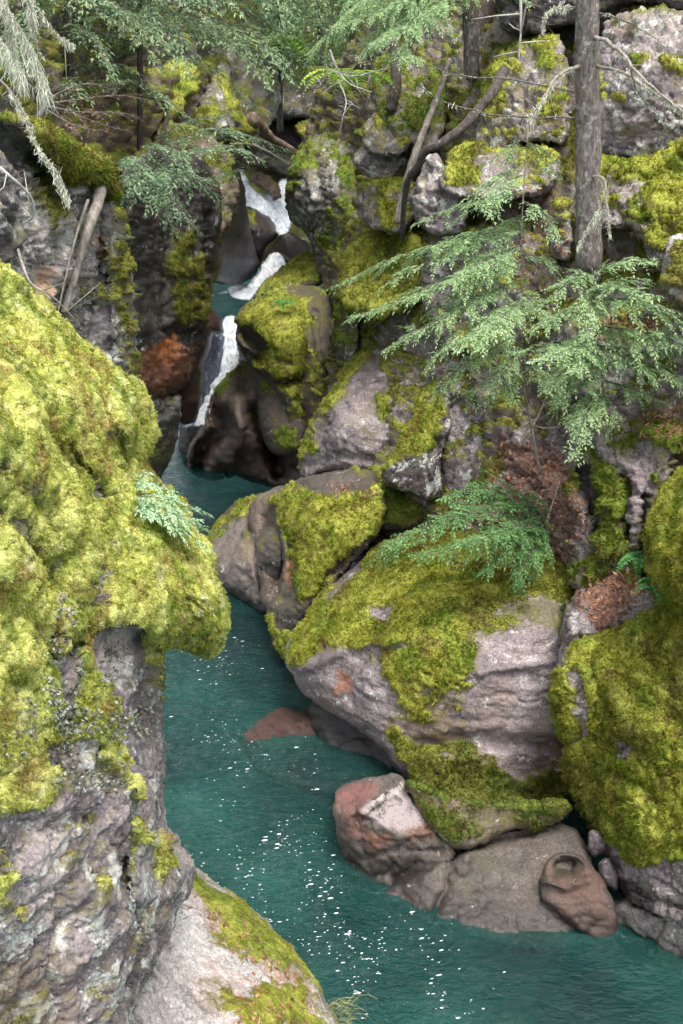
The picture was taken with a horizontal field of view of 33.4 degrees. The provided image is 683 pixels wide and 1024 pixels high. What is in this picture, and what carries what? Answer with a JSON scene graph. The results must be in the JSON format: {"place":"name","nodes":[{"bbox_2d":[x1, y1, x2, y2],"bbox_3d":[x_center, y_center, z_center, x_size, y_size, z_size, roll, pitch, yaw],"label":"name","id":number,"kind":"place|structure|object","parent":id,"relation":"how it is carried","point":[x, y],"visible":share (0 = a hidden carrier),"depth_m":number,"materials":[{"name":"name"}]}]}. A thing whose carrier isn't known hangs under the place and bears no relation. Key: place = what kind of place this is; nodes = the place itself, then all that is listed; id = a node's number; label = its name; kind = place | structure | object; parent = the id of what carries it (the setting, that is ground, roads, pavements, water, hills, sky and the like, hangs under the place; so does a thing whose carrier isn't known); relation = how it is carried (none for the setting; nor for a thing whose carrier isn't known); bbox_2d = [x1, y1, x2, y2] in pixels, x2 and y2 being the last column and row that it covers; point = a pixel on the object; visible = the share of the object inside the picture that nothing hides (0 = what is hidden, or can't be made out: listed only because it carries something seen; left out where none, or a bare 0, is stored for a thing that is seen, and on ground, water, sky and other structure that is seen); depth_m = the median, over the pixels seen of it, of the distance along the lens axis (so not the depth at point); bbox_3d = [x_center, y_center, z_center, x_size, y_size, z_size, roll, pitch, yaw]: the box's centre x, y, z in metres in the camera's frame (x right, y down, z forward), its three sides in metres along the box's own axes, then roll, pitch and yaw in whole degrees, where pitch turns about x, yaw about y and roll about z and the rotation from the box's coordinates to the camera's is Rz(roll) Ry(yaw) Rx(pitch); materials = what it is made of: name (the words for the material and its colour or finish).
{"place":"outdoors","nodes":[
{"label":"outdoors","id":0,"kind":"place"},
{"bbox_2d":[0,0,75,210],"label":"lichen branch","id":1,"kind":"object","parent":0,"point":[9,56],"visible":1,"depth_m":7.95,"materials":[{"name":"plant"}]},
{"bbox_2d":[0,0,281,204],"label":"bank","id":2,"kind":"structure","parent":0,"point":[117,144],"depth_m":20.86,"materials":[{"name":"plant"}]},
{"bbox_2d":[0,108,143,378],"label":"cliff","id":3,"kind":"structure","parent":2,"relation":"on","point":[104,313],"depth_m":11.82,"materials":[{"name":"stone"}]},
{"bbox_2d":[0,166,34,224],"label":"twig","id":4,"kind":"object","parent":3,"relation":"on","point":[6,173],"visible":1,"depth_m":9.44,"materials":[{"name":"grey wood"}]},
{"bbox_2d":[57,199,88,310],"bbox_3d":[-2.750,-2.623,11.666,0.466,1.104,0.041,-17,26,-38],"label":"pole","id":5,"kind":"object","parent":3,"relation":"on","point":[77,232],"visible":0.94,"depth_m":11.64,"materials":[{"name":"brown wood"}]},
{"bbox_2d":[26,116,125,201],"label":"moss cornice","id":6,"kind":"structure","parent":3,"relation":"on","point":[90,166],"depth_m":11.35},
{"bbox_2d":[60,184,106,313],"bbox_3d":[-2.652,-2.761,11.972,0.285,1.290,0.711,14,24,33],"label":"log","id":7,"kind":"object","parent":3,"relation":"on","point":[95,208],"visible":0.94,"depth_m":11.87,"materials":[{"name":"brown wood"}]},
{"bbox_2d":[35,80,164,148],"bbox_3d":[-2.775,-4.498,13.006,1.299,0.824,1.912,0,20,0],"label":"dead hemlock","id":8,"kind":"object","parent":3,"relation":"on","point":[69,112],"visible":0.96,"depth_m":13.08,"materials":[{"name":"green plant"}]},
{"bbox_2d":[0,0,154,94],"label":"hemlock","id":9,"kind":"object","parent":2,"relation":"on","point":[21,19],"visible":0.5,"depth_m":14.08,"materials":[{"name":"green plant"}]},
{"bbox_2d":[35,0,206,139],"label":"hemlock","id":10,"kind":"object","parent":2,"relation":"on","point":[70,35],"visible":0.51,"depth_m":17.36,"materials":[{"name":"green plant"}]},
{"bbox_2d":[160,58,202,121],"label":"moss crag","id":11,"kind":"structure","parent":2,"relation":"on","point":[188,87],"depth_m":23.28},
{"bbox_2d":[63,0,304,149],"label":"hemlock","id":12,"kind":"object","parent":2,"relation":"on","point":[139,10],"visible":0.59,"depth_m":19.32,"materials":[{"name":"green plant"}]},
{"bbox_2d":[151,119,239,234],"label":"hidden crag","id":13,"kind":"structure","parent":2,"relation":"on","point":[223,163],"depth_m":22.17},
{"bbox_2d":[118,109,290,241],"bbox_3d":[-2.139,-5.099,17.233,2.192,1.869,2.307,8,21,21],"label":"hemlock","id":14,"kind":"object","parent":2,"relation":"on","point":[139,182],"visible":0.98,"depth_m":16.89,"materials":[{"name":"green plant"}]},
{"bbox_2d":[194,60,258,141],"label":"mossy rock","id":15,"kind":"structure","parent":2,"relation":"on","point":[214,99],"depth_m":25.16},
{"bbox_2d":[245,111,295,155],"bbox_3d":[-1.667,-9.201,28.058,0.449,1.298,5.200,3,20,9],"label":"log","id":16,"kind":"object","parent":15,"relation":"on","point":[256,121],"visible":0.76,"depth_m":27.30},
{"bbox_2d":[215,164,259,284],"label":"polished wall","id":17,"kind":"structure","parent":2,"relation":"on","point":[240,263],"depth_m":27.86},
{"bbox_2d":[259,233,311,271],"bbox_3d":[-1.468,-6.720,30.010,1.265,1.097,3.244,-6,21,-15],"label":"falls ledge","id":18,"kind":"object","parent":17,"relation":"attached to","point":[287,246],"visible":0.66,"depth_m":29.63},
{"bbox_2d":[246,206,277,263],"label":"falls rock","id":19,"kind":"object","parent":18,"relation":"on","point":[263,231],"visible":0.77,"depth_m":29.70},
{"bbox_2d":[240,172,290,235],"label":"waterfall","id":20,"kind":"structure","parent":18,"relation":"on","point":[276,212],"depth_m":31.00,"materials":[{"name":"white liquid"}]},
{"bbox_2d":[249,172,281,200],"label":"red falls stone","id":21,"kind":"object","parent":20,"relation":"on","point":[268,184],"visible":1,"depth_m":31.20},
{"bbox_2d":[174,0,308,93],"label":"hemlock","id":22,"kind":"object","parent":2,"relation":"on","point":[253,34],"visible":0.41,"depth_m":25.11,"materials":[{"name":"green plant"}]},
{"bbox_2d":[242,140,287,164],"bbox_3d":[-1.850,-9.163,29.108,0.218,0.876,3.287,7,21,20],"label":"log","id":23,"kind":"object","parent":2,"relation":"on","point":[268,153],"visible":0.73,"depth_m":28.88,"materials":[{"name":"grey wood"}]},
{"bbox_2d":[261,35,314,64],"bbox_3d":[-2.059,-12.186,30.137,2.775,0.823,2.095,0,20,0],"label":"fern","id":24,"kind":"object","parent":2,"relation":"on","point":[293,46],"visible":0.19,"depth_m":30.04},
{"bbox_2d":[251,0,360,130],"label":"hemlock","id":25,"kind":"object","parent":2,"relation":"on","point":[280,106],"visible":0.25,"depth_m":31.81,"materials":[{"name":"green plant"}]},
{"bbox_2d":[251,0,370,87],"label":"hemlock","id":26,"kind":"object","parent":2,"relation":"on","point":[351,36],"visible":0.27,"depth_m":30.23,"materials":[{"name":"green plant"}]},
{"bbox_2d":[211,273,257,318],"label":"pool","id":27,"kind":"structure","parent":0,"point":[226,300],"depth_m":28.66,"materials":[{"name":"liquid"}]},
{"bbox_2d":[227,285,258,299],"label":"rapids","id":28,"kind":"structure","parent":27,"relation":"on","point":[240,292],"depth_m":28.68,"materials":[{"name":"white liquid"}]},
{"bbox_2d":[248,252,285,287],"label":"waterfall","id":29,"kind":"structure","parent":28,"relation":"on","point":[272,264],"depth_m":29.28,"materials":[{"name":"white liquid"}]},
{"bbox_2d":[242,0,369,262],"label":"hillside","id":30,"kind":"structure","parent":0,"point":[250,170],"depth_m":40.75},
{"bbox_2d":[248,154,289,175],"bbox_3d":[-2.366,-10.627,34.944,2.597,0.637,3.859,0,20,0],"label":"lip","id":31,"kind":"object","parent":30,"relation":"on","point":[280,167],"visible":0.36,"depth_m":34.28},
{"bbox_2d":[250,117,305,173],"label":"cleft rock","id":32,"kind":"object","parent":30,"relation":"on","point":[288,134],"visible":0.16,"depth_m":37.63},
{"bbox_2d":[272,65,331,121],"bbox_3d":[-1.270,-13.553,36.918,3.342,1.752,5.986,0,20,0],"label":"back overhang","id":33,"kind":"object","parent":32,"relation":"on","point":[299,104],"visible":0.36,"depth_m":36.26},
{"bbox_2d":[252,0,355,76],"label":"hemlock","id":34,"kind":"object","parent":30,"relation":"on","point":[312,12],"visible":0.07,"depth_m":35.97,"materials":[{"name":"green plant"}]},
{"bbox_2d":[260,0,368,68],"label":"hemlock","id":35,"kind":"object","parent":30,"relation":"on","point":[321,32],"visible":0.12,"depth_m":38.52,"materials":[{"name":"green plant"}]},
{"bbox_2d":[161,269,682,1023],"bbox_3d":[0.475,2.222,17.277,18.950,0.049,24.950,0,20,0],"label":"river","id":36,"kind":"structure","parent":0,"point":[344,953],"depth_m":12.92,"materials":[{"name":"liquid"}]},
{"bbox_2d":[148,394,181,478],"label":"footing rock","id":37,"kind":"object","parent":36,"relation":"on","point":[168,408],"visible":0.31,"depth_m":21.78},
{"bbox_2d":[118,145,224,397],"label":"orange wall","id":38,"kind":"structure","parent":37,"relation":"on","point":[175,279],"depth_m":20.15,"materials":[{"name":"stone"}]},
{"bbox_2d":[174,308,223,424],"bbox_3d":[-3.139,-3.163,24.678,0.588,2.443,3.205,5,21,14],"label":"red shelf","id":39,"kind":"object","parent":38,"relation":"attached to","point":[190,392],"visible":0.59,"depth_m":24.27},
{"bbox_2d":[178,328,247,480],"bbox_3d":[-2.944,-2.652,27.981,2.146,3.559,2.698,0,20,0],"label":"wet rock","id":40,"kind":"object","parent":36,"relation":"on","point":[187,436],"visible":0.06,"depth_m":27.36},
{"bbox_2d":[134,867,336,1023],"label":"pale slab","id":41,"kind":"structure","parent":36,"relation":"on","point":[201,971],"depth_m":9.52,"materials":[{"name":"stone"}]},
{"bbox_2d":[0,259,231,1023],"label":"mossy outcrop","id":42,"kind":"object","parent":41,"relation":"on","point":[107,598],"visible":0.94,"depth_m":5.85,"materials":[{"name":"plant"}]},
{"bbox_2d":[17,249,100,317],"bbox_3d":[-1.929,-1.363,7.220,0.690,0.516,0.433,11,23,28],"label":"twig","id":43,"kind":"object","parent":42,"relation":"on","point":[28,279],"visible":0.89,"depth_m":7.16,"materials":[{"name":"grey wood"}]},
{"bbox_2d":[129,848,187,908],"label":"fractured block","id":44,"kind":"structure","parent":42,"relation":"on","point":[144,884],"depth_m":6.91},
{"bbox_2d":[130,469,215,557],"bbox_3d":[-1.173,0.027,7.269,0.710,0.536,0.547,14,24,33],"label":"seedling","id":45,"kind":"object","parent":42,"relation":"on","point":[157,509],"visible":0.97,"depth_m":7.15,"materials":[{"name":"green plant"}]},
{"bbox_2d":[324,994,371,1023],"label":"dry grass","id":46,"kind":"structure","parent":41,"relation":"on","point":[345,1018],"depth_m":10.04,"materials":[{"name":"plant"}]},
{"bbox_2d":[186,361,301,487],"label":"carved wall","id":47,"kind":"structure","parent":36,"relation":"on","point":[228,438],"depth_m":25.13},
{"bbox_2d":[183,316,238,428],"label":"waterfall","id":48,"kind":"structure","parent":47,"relation":"on","point":[230,362],"depth_m":25.89,"materials":[{"name":"white liquid"}]},
{"bbox_2d":[199,334,224,407],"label":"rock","id":49,"kind":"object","parent":47,"relation":"on","point":[212,364],"depth_m":25.73,"materials":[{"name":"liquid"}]},
{"bbox_2d":[254,375,305,454],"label":"carved buttress","id":50,"kind":"structure","parent":47,"relation":"on","point":[281,434],"depth_m":23.11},
{"bbox_2d":[233,282,332,435],"bbox_3d":[-1.145,-3.118,24.326,2.288,3.302,4.134,0,20,0],"label":"swirled boulder","id":51,"kind":"object","parent":47,"relation":"on","point":[285,351],"visible":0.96,"depth_m":22.70,"materials":[{"name":"plant"}]},
{"bbox_2d":[207,485,283,615],"bbox_3d":[-1.708,0.639,20.428,1.624,2.451,4.963,-2,20,-6],"label":"speckled wedge","id":52,"kind":"object","parent":36,"relation":"on","point":[241,550],"visible":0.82,"depth_m":19.04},
{"bbox_2d":[248,490,282,610],"bbox_3d":[-1.154,0.583,19.129,0.670,1.896,2.976,-4,20,-11],"label":"rock","id":53,"kind":"object","parent":36,"relation":"on","point":[259,515],"visible":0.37,"depth_m":18.90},
{"bbox_2d":[238,706,367,797],"bbox_3d":[-0.285,3.336,15.646,2.274,1.144,2.400,0,20,0],"label":"submerged boulder","id":54,"kind":"object","parent":36,"relation":"in","point":[280,723],"visible":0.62,"depth_m":14.95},
{"bbox_2d":[265,465,386,659],"bbox_3d":[-0.297,0.722,18.171,1.940,3.197,4.005,0,20,0],"label":"mossy shoulder","id":55,"kind":"object","parent":36,"relation":"on","point":[326,533],"visible":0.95,"depth_m":16.63},
{"bbox_2d":[170,637,493,1018],"bbox_3d":[-1.190,3.148,14.693,2.625,0.031,9.909,-7,21,-19],"label":"foam","id":56,"kind":"object","parent":36,"relation":"on","point":[325,891],"visible":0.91,"depth_m":11.89,"materials":[{"name":"white"}]},
{"bbox_2d":[332,773,455,893],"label":"red block","id":57,"kind":"structure","parent":36,"relation":"on","point":[386,835],"depth_m":12.31,"materials":[{"name":"stone"}]},
{"bbox_2d":[284,526,574,806],"bbox_3d":[1.310,2.175,15.790,4.237,4.236,5.528,0,20,0],"label":"great boulder","id":58,"kind":"object","parent":36,"relation":"on","point":[434,673],"visible":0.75,"depth_m":13.64,"materials":[{"name":"stone"}]},
{"bbox_2d":[365,466,555,601],"bbox_3d":[1.539,0.319,13.159,2.594,1.482,1.037,-14,24,-34],"label":"hemlock","id":59,"kind":"object","parent":58,"relation":"on","point":[539,534],"visible":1,"depth_m":13.20,"materials":[{"name":"green plant"}]},
{"bbox_2d":[308,701,589,845],"bbox_3d":[1.137,3.850,14.956,4.478,2.301,2.558,10,22,27],"label":"cave rock","id":60,"kind":"object","parent":36,"relation":"on","point":[330,730],"visible":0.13,"depth_m":14.84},
{"bbox_2d":[371,822,607,956],"bbox_3d":[1.692,4.232,12.870,2.738,1.872,2.608,0,20,0],"label":"smooth shelf","id":61,"kind":"object","parent":36,"relation":"on","point":[492,885],"visible":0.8,"depth_m":11.97,"materials":[{"name":"stone"}]},
{"bbox_2d":[404,778,573,849],"bbox_3d":[1.600,3.366,12.608,1.857,1.175,1.134,0,20,0],"label":"moss lip","id":62,"kind":"object","parent":61,"relation":"on","point":[458,821],"visible":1,"depth_m":12.11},
{"bbox_2d":[587,830,607,856],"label":"wedged stone","id":63,"kind":"object","parent":61,"relation":"on","point":[597,846],"visible":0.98,"depth_m":11.94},
{"bbox_2d":[480,995,575,1023],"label":"sunken stone","id":64,"kind":"object","parent":36,"relation":"in","point":[494,1017],"visible":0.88,"depth_m":10.86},
{"bbox_2d":[539,852,618,944],"bbox_3d":[2.574,4.128,12.338,0.841,1.364,1.613,5,21,13],"label":"bowl rock","id":65,"kind":"object","parent":36,"relation":"on","point":[578,896],"visible":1,"depth_m":11.57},
{"bbox_2d":[598,858,618,889],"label":"stone","id":66,"kind":"object","parent":36,"relation":"on","point":[608,872],"visible":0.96,"depth_m":11.73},
{"bbox_2d":[547,573,682,927],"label":"outcrop","id":67,"kind":"object","parent":36,"relation":"on","point":[615,697],"visible":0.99,"depth_m":11.54,"materials":[{"name":"plant"}]},
{"bbox_2d":[640,465,682,611],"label":"round boulder","id":68,"kind":"object","parent":67,"relation":"on","point":[662,541],"visible":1,"depth_m":10.97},
{"bbox_2d":[616,551,644,579],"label":"fern","id":69,"kind":"object","parent":68,"relation":"on","point":[633,556],"visible":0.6,"depth_m":11.87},
{"bbox_2d":[632,576,667,606],"bbox_3d":[3.165,0.778,11.384,0.509,0.168,0.434,16,26,38],"label":"fern","id":70,"kind":"object","parent":68,"relation":"on","point":[647,585],"visible":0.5,"depth_m":11.40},
{"bbox_2d":[613,897,682,970],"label":"outcrop foot","id":71,"kind":"object","parent":36,"relation":"on","point":[663,934],"visible":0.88,"depth_m":11.52},
{"bbox_2d":[296,0,682,576],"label":"bank","id":72,"kind":"structure","parent":0,"point":[503,421],"depth_m":16.34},
{"bbox_2d":[254,250,322,298],"bbox_3d":[-1.212,-5.528,26.969,1.714,1.181,2.907,0,20,0],"label":"ridge shelf","id":73,"kind":"object","parent":72,"relation":"on","point":[300,269],"visible":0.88,"depth_m":26.42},
{"bbox_2d":[294,119,308,136],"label":"mossy slab","id":74,"kind":"structure","parent":72,"relation":"on","point":[300,127],"depth_m":29.28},
{"bbox_2d":[284,130,358,274],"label":"lichen crag","id":75,"kind":"structure","parent":72,"relation":"on","point":[320,186],"depth_m":24.55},
{"bbox_2d":[296,345,392,477],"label":"sloping slab","id":76,"kind":"structure","parent":72,"relation":"on","point":[348,426],"depth_m":18.73,"materials":[{"name":"stone"}]},
{"bbox_2d":[330,283,360,370],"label":"dark cleft rock","id":77,"kind":"object","parent":72,"relation":"on","point":[345,337],"visible":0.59,"depth_m":20.83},
{"bbox_2d":[294,68,398,97],"bbox_3d":[0.069,-6.806,18.082,1.344,0.436,1.307,-17,26,-39],"label":"fern","id":78,"kind":"object","parent":72,"relation":"on","point":[335,76],"visible":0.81,"depth_m":18.05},
{"bbox_2d":[336,229,423,321],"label":"moss dome","id":79,"kind":"structure","parent":72,"relation":"on","point":[365,250],"depth_m":18.85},
{"bbox_2d":[355,176,415,234],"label":"boulder","id":80,"kind":"object","parent":79,"relation":"on","point":[377,200],"visible":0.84,"depth_m":18.56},
{"bbox_2d":[354,142,406,177],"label":"flat boulder","id":81,"kind":"object","parent":80,"relation":"on","point":[370,165],"visible":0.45,"depth_m":19.21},
{"bbox_2d":[362,111,410,156],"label":"angular boulder","id":82,"kind":"object","parent":72,"relation":"on","point":[380,138],"visible":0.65,"depth_m":18.95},
{"bbox_2d":[381,482,430,532],"bbox_3d":[1.030,-0.059,17.446,1.120,0.776,1.657,0,20,0],"label":"shaded recess","id":83,"kind":"object","parent":72,"relation":"on","point":[400,517],"visible":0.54,"depth_m":16.84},
{"bbox_2d":[367,49,448,147],"bbox_3d":[1.095,-7.086,19.513,1.324,1.594,3.627,0,20,0],"label":"mossy step","id":84,"kind":"object","parent":72,"relation":"on","point":[407,116],"visible":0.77,"depth_m":18.80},
{"bbox_2d":[384,0,401,112],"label":"dead tree","id":85,"kind":"object","parent":84,"relation":"on","point":[393,95],"visible":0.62,"depth_m":18.66,"materials":[{"name":"wood"}]},
{"bbox_2d":[380,379,452,500],"bbox_3d":[1.215,-1.233,17.384,1.056,1.878,3.173,3,20,10],"label":"moss wedge","id":86,"kind":"object","parent":72,"relation":"on","point":[413,463],"visible":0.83,"depth_m":16.35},
{"bbox_2d":[308,0,535,81],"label":"tree","id":87,"kind":"object","parent":72,"relation":"on","point":[428,10],"visible":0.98,"depth_m":16.12,"materials":[{"name":"green plant"}]},
{"bbox_2d":[306,49,370,92],"bbox_3d":[-0.061,-6.240,16.177,1.021,0.615,0.308,7,21,19],"label":"twig","id":88,"kind":"object","parent":87,"relation":"attached to","point":[336,66],"visible":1,"depth_m":16.21,"materials":[{"name":"grey wood"}]},
{"bbox_2d":[330,46,405,102],"bbox_3d":[0.424,-6.262,16.238,0.841,0.812,0.950,-11,23,-28],"label":"twig","id":89,"kind":"object","parent":87,"relation":"attached to","point":[390,66],"visible":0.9,"depth_m":16.27,"materials":[{"name":"grey wood"}]},
{"bbox_2d":[393,58,451,223],"bbox_3d":[1.357,-5.829,17.911,0.299,2.463,1.391,17,26,38],"label":"dead tree","id":90,"kind":"object","parent":72,"relation":"on","point":[417,147],"visible":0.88,"depth_m":17.67,"materials":[{"name":"brown wood"}]},
{"bbox_2d":[187,183,682,1023],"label":"leaf litter","id":91,"kind":"object","parent":72,"relation":"on","point":[617,577],"visible":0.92,"depth_m":13.32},
{"bbox_2d":[324,128,567,474],"bbox_3d":[1.424,-2.148,13.014,1.928,4.237,2.932,17,26,40],"label":"hemlock","id":92,"kind":"object","parent":72,"relation":"on","point":[464,274],"visible":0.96,"depth_m":12.68,"materials":[{"name":"green plant"}]},
{"bbox_2d":[442,398,521,498],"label":"purple slope","id":93,"kind":"structure","parent":72,"relation":"on","point":[459,477],"depth_m":15.92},
{"bbox_2d":[477,0,497,37],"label":"rock","id":94,"kind":"object","parent":72,"relation":"on","point":[488,8],"visible":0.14,"depth_m":18.34,"materials":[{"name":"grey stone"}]},
{"bbox_2d":[420,222,561,356],"bbox_3d":[2.114,-3.240,16.548,1.479,1.987,3.756,-12,23,-30],"label":"mossy boulder","id":95,"kind":"object","parent":72,"relation":"on","point":[530,266],"visible":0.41,"depth_m":15.76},
{"bbox_2d":[409,153,468,237],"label":"lichen wall","id":96,"kind":"structure","parent":95,"relation":"on","point":[428,197],"depth_m":16.30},
{"bbox_2d":[438,140,561,200],"bbox_3d":[2.198,-4.849,16.155,1.679,0.796,2.652,0,20,0],"label":"ledge","id":97,"kind":"object","parent":72,"relation":"on","point":[465,173],"visible":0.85,"depth_m":15.66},
{"bbox_2d":[400,65,508,239],"bbox_3d":[1.570,-4.861,15.609,1.460,2.373,1.404,0,20,0],"label":"bent tree","id":98,"kind":"object","parent":97,"relation":"on","point":[471,117],"visible":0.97,"depth_m":14.96,"materials":[{"name":"brown plant"}]},
{"bbox_2d":[475,32,570,148],"bbox_3d":[2.608,-6.112,16.606,1.307,1.653,2.958,0,20,0],"label":"pale ledge","id":99,"kind":"object","parent":97,"relation":"on","point":[545,63],"visible":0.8,"depth_m":15.95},
{"bbox_2d":[495,0,682,37],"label":"overhang","id":100,"kind":"object","parent":99,"relation":"on","point":[533,19],"visible":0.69,"depth_m":16.15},
{"bbox_2d":[471,0,545,59],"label":"twig","id":101,"kind":"object","parent":72,"relation":"on","point":[521,21],"visible":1,"depth_m":14.34,"materials":[{"name":"grey wood"}]},
{"bbox_2d":[516,370,559,446],"bbox_3d":[2.534,-1.368,14.443,0.596,1.048,0.984,0,20,0],"label":"twig","id":102,"kind":"object","parent":72,"relation":"on","point":[529,431],"visible":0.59,"depth_m":14.46,"materials":[{"name":"brown wood"}]},
{"bbox_2d":[419,0,682,271],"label":"conifer","id":103,"kind":"object","parent":72,"relation":"on","point":[586,68],"visible":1,"depth_m":12.09,"materials":[{"name":"grey plant"}]},
{"bbox_2d":[547,195,574,260],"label":"mossy rock","id":104,"kind":"object","parent":72,"relation":"on","point":[566,204],"visible":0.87,"depth_m":14.13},
{"bbox_2d":[588,402,638,465],"bbox_3d":[3.885,-0.986,13.261,1.858,1.325,3.104,0,20,0],"label":"pillar cap","id":105,"kind":"object","parent":72,"relation":"on","point":[604,452],"visible":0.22,"depth_m":13.31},
{"bbox_2d":[505,255,682,465],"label":"hemlock","id":106,"kind":"object","parent":105,"relation":"on","point":[592,357],"visible":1,"depth_m":12.20,"materials":[{"name":"green plant"}]},
{"bbox_2d":[560,297,682,402],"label":"needle ledge","id":107,"kind":"object","parent":72,"relation":"on","point":[628,375],"visible":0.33,"depth_m":13.50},
{"bbox_2d":[656,233,682,307],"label":"edge boulder","id":108,"kind":"object","parent":107,"relation":"on","point":[670,281],"visible":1,"depth_m":11.80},
{"bbox_2d":[561,419,682,590],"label":"mossy pillar","id":109,"kind":"structure","parent":72,"relation":"on","point":[611,537],"depth_m":12.86,"materials":[{"name":"plant"}]},
{"bbox_2d":[599,3,682,157],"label":"lichen cliff","id":110,"kind":"structure","parent":72,"relation":"on","point":[631,126],"depth_m":14.49,"materials":[{"name":"stone"}]},
{"bbox_2d":[600,136,682,272],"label":"moss bank","id":111,"kind":"structure","parent":72,"relation":"on","point":[645,198],"depth_m":13.52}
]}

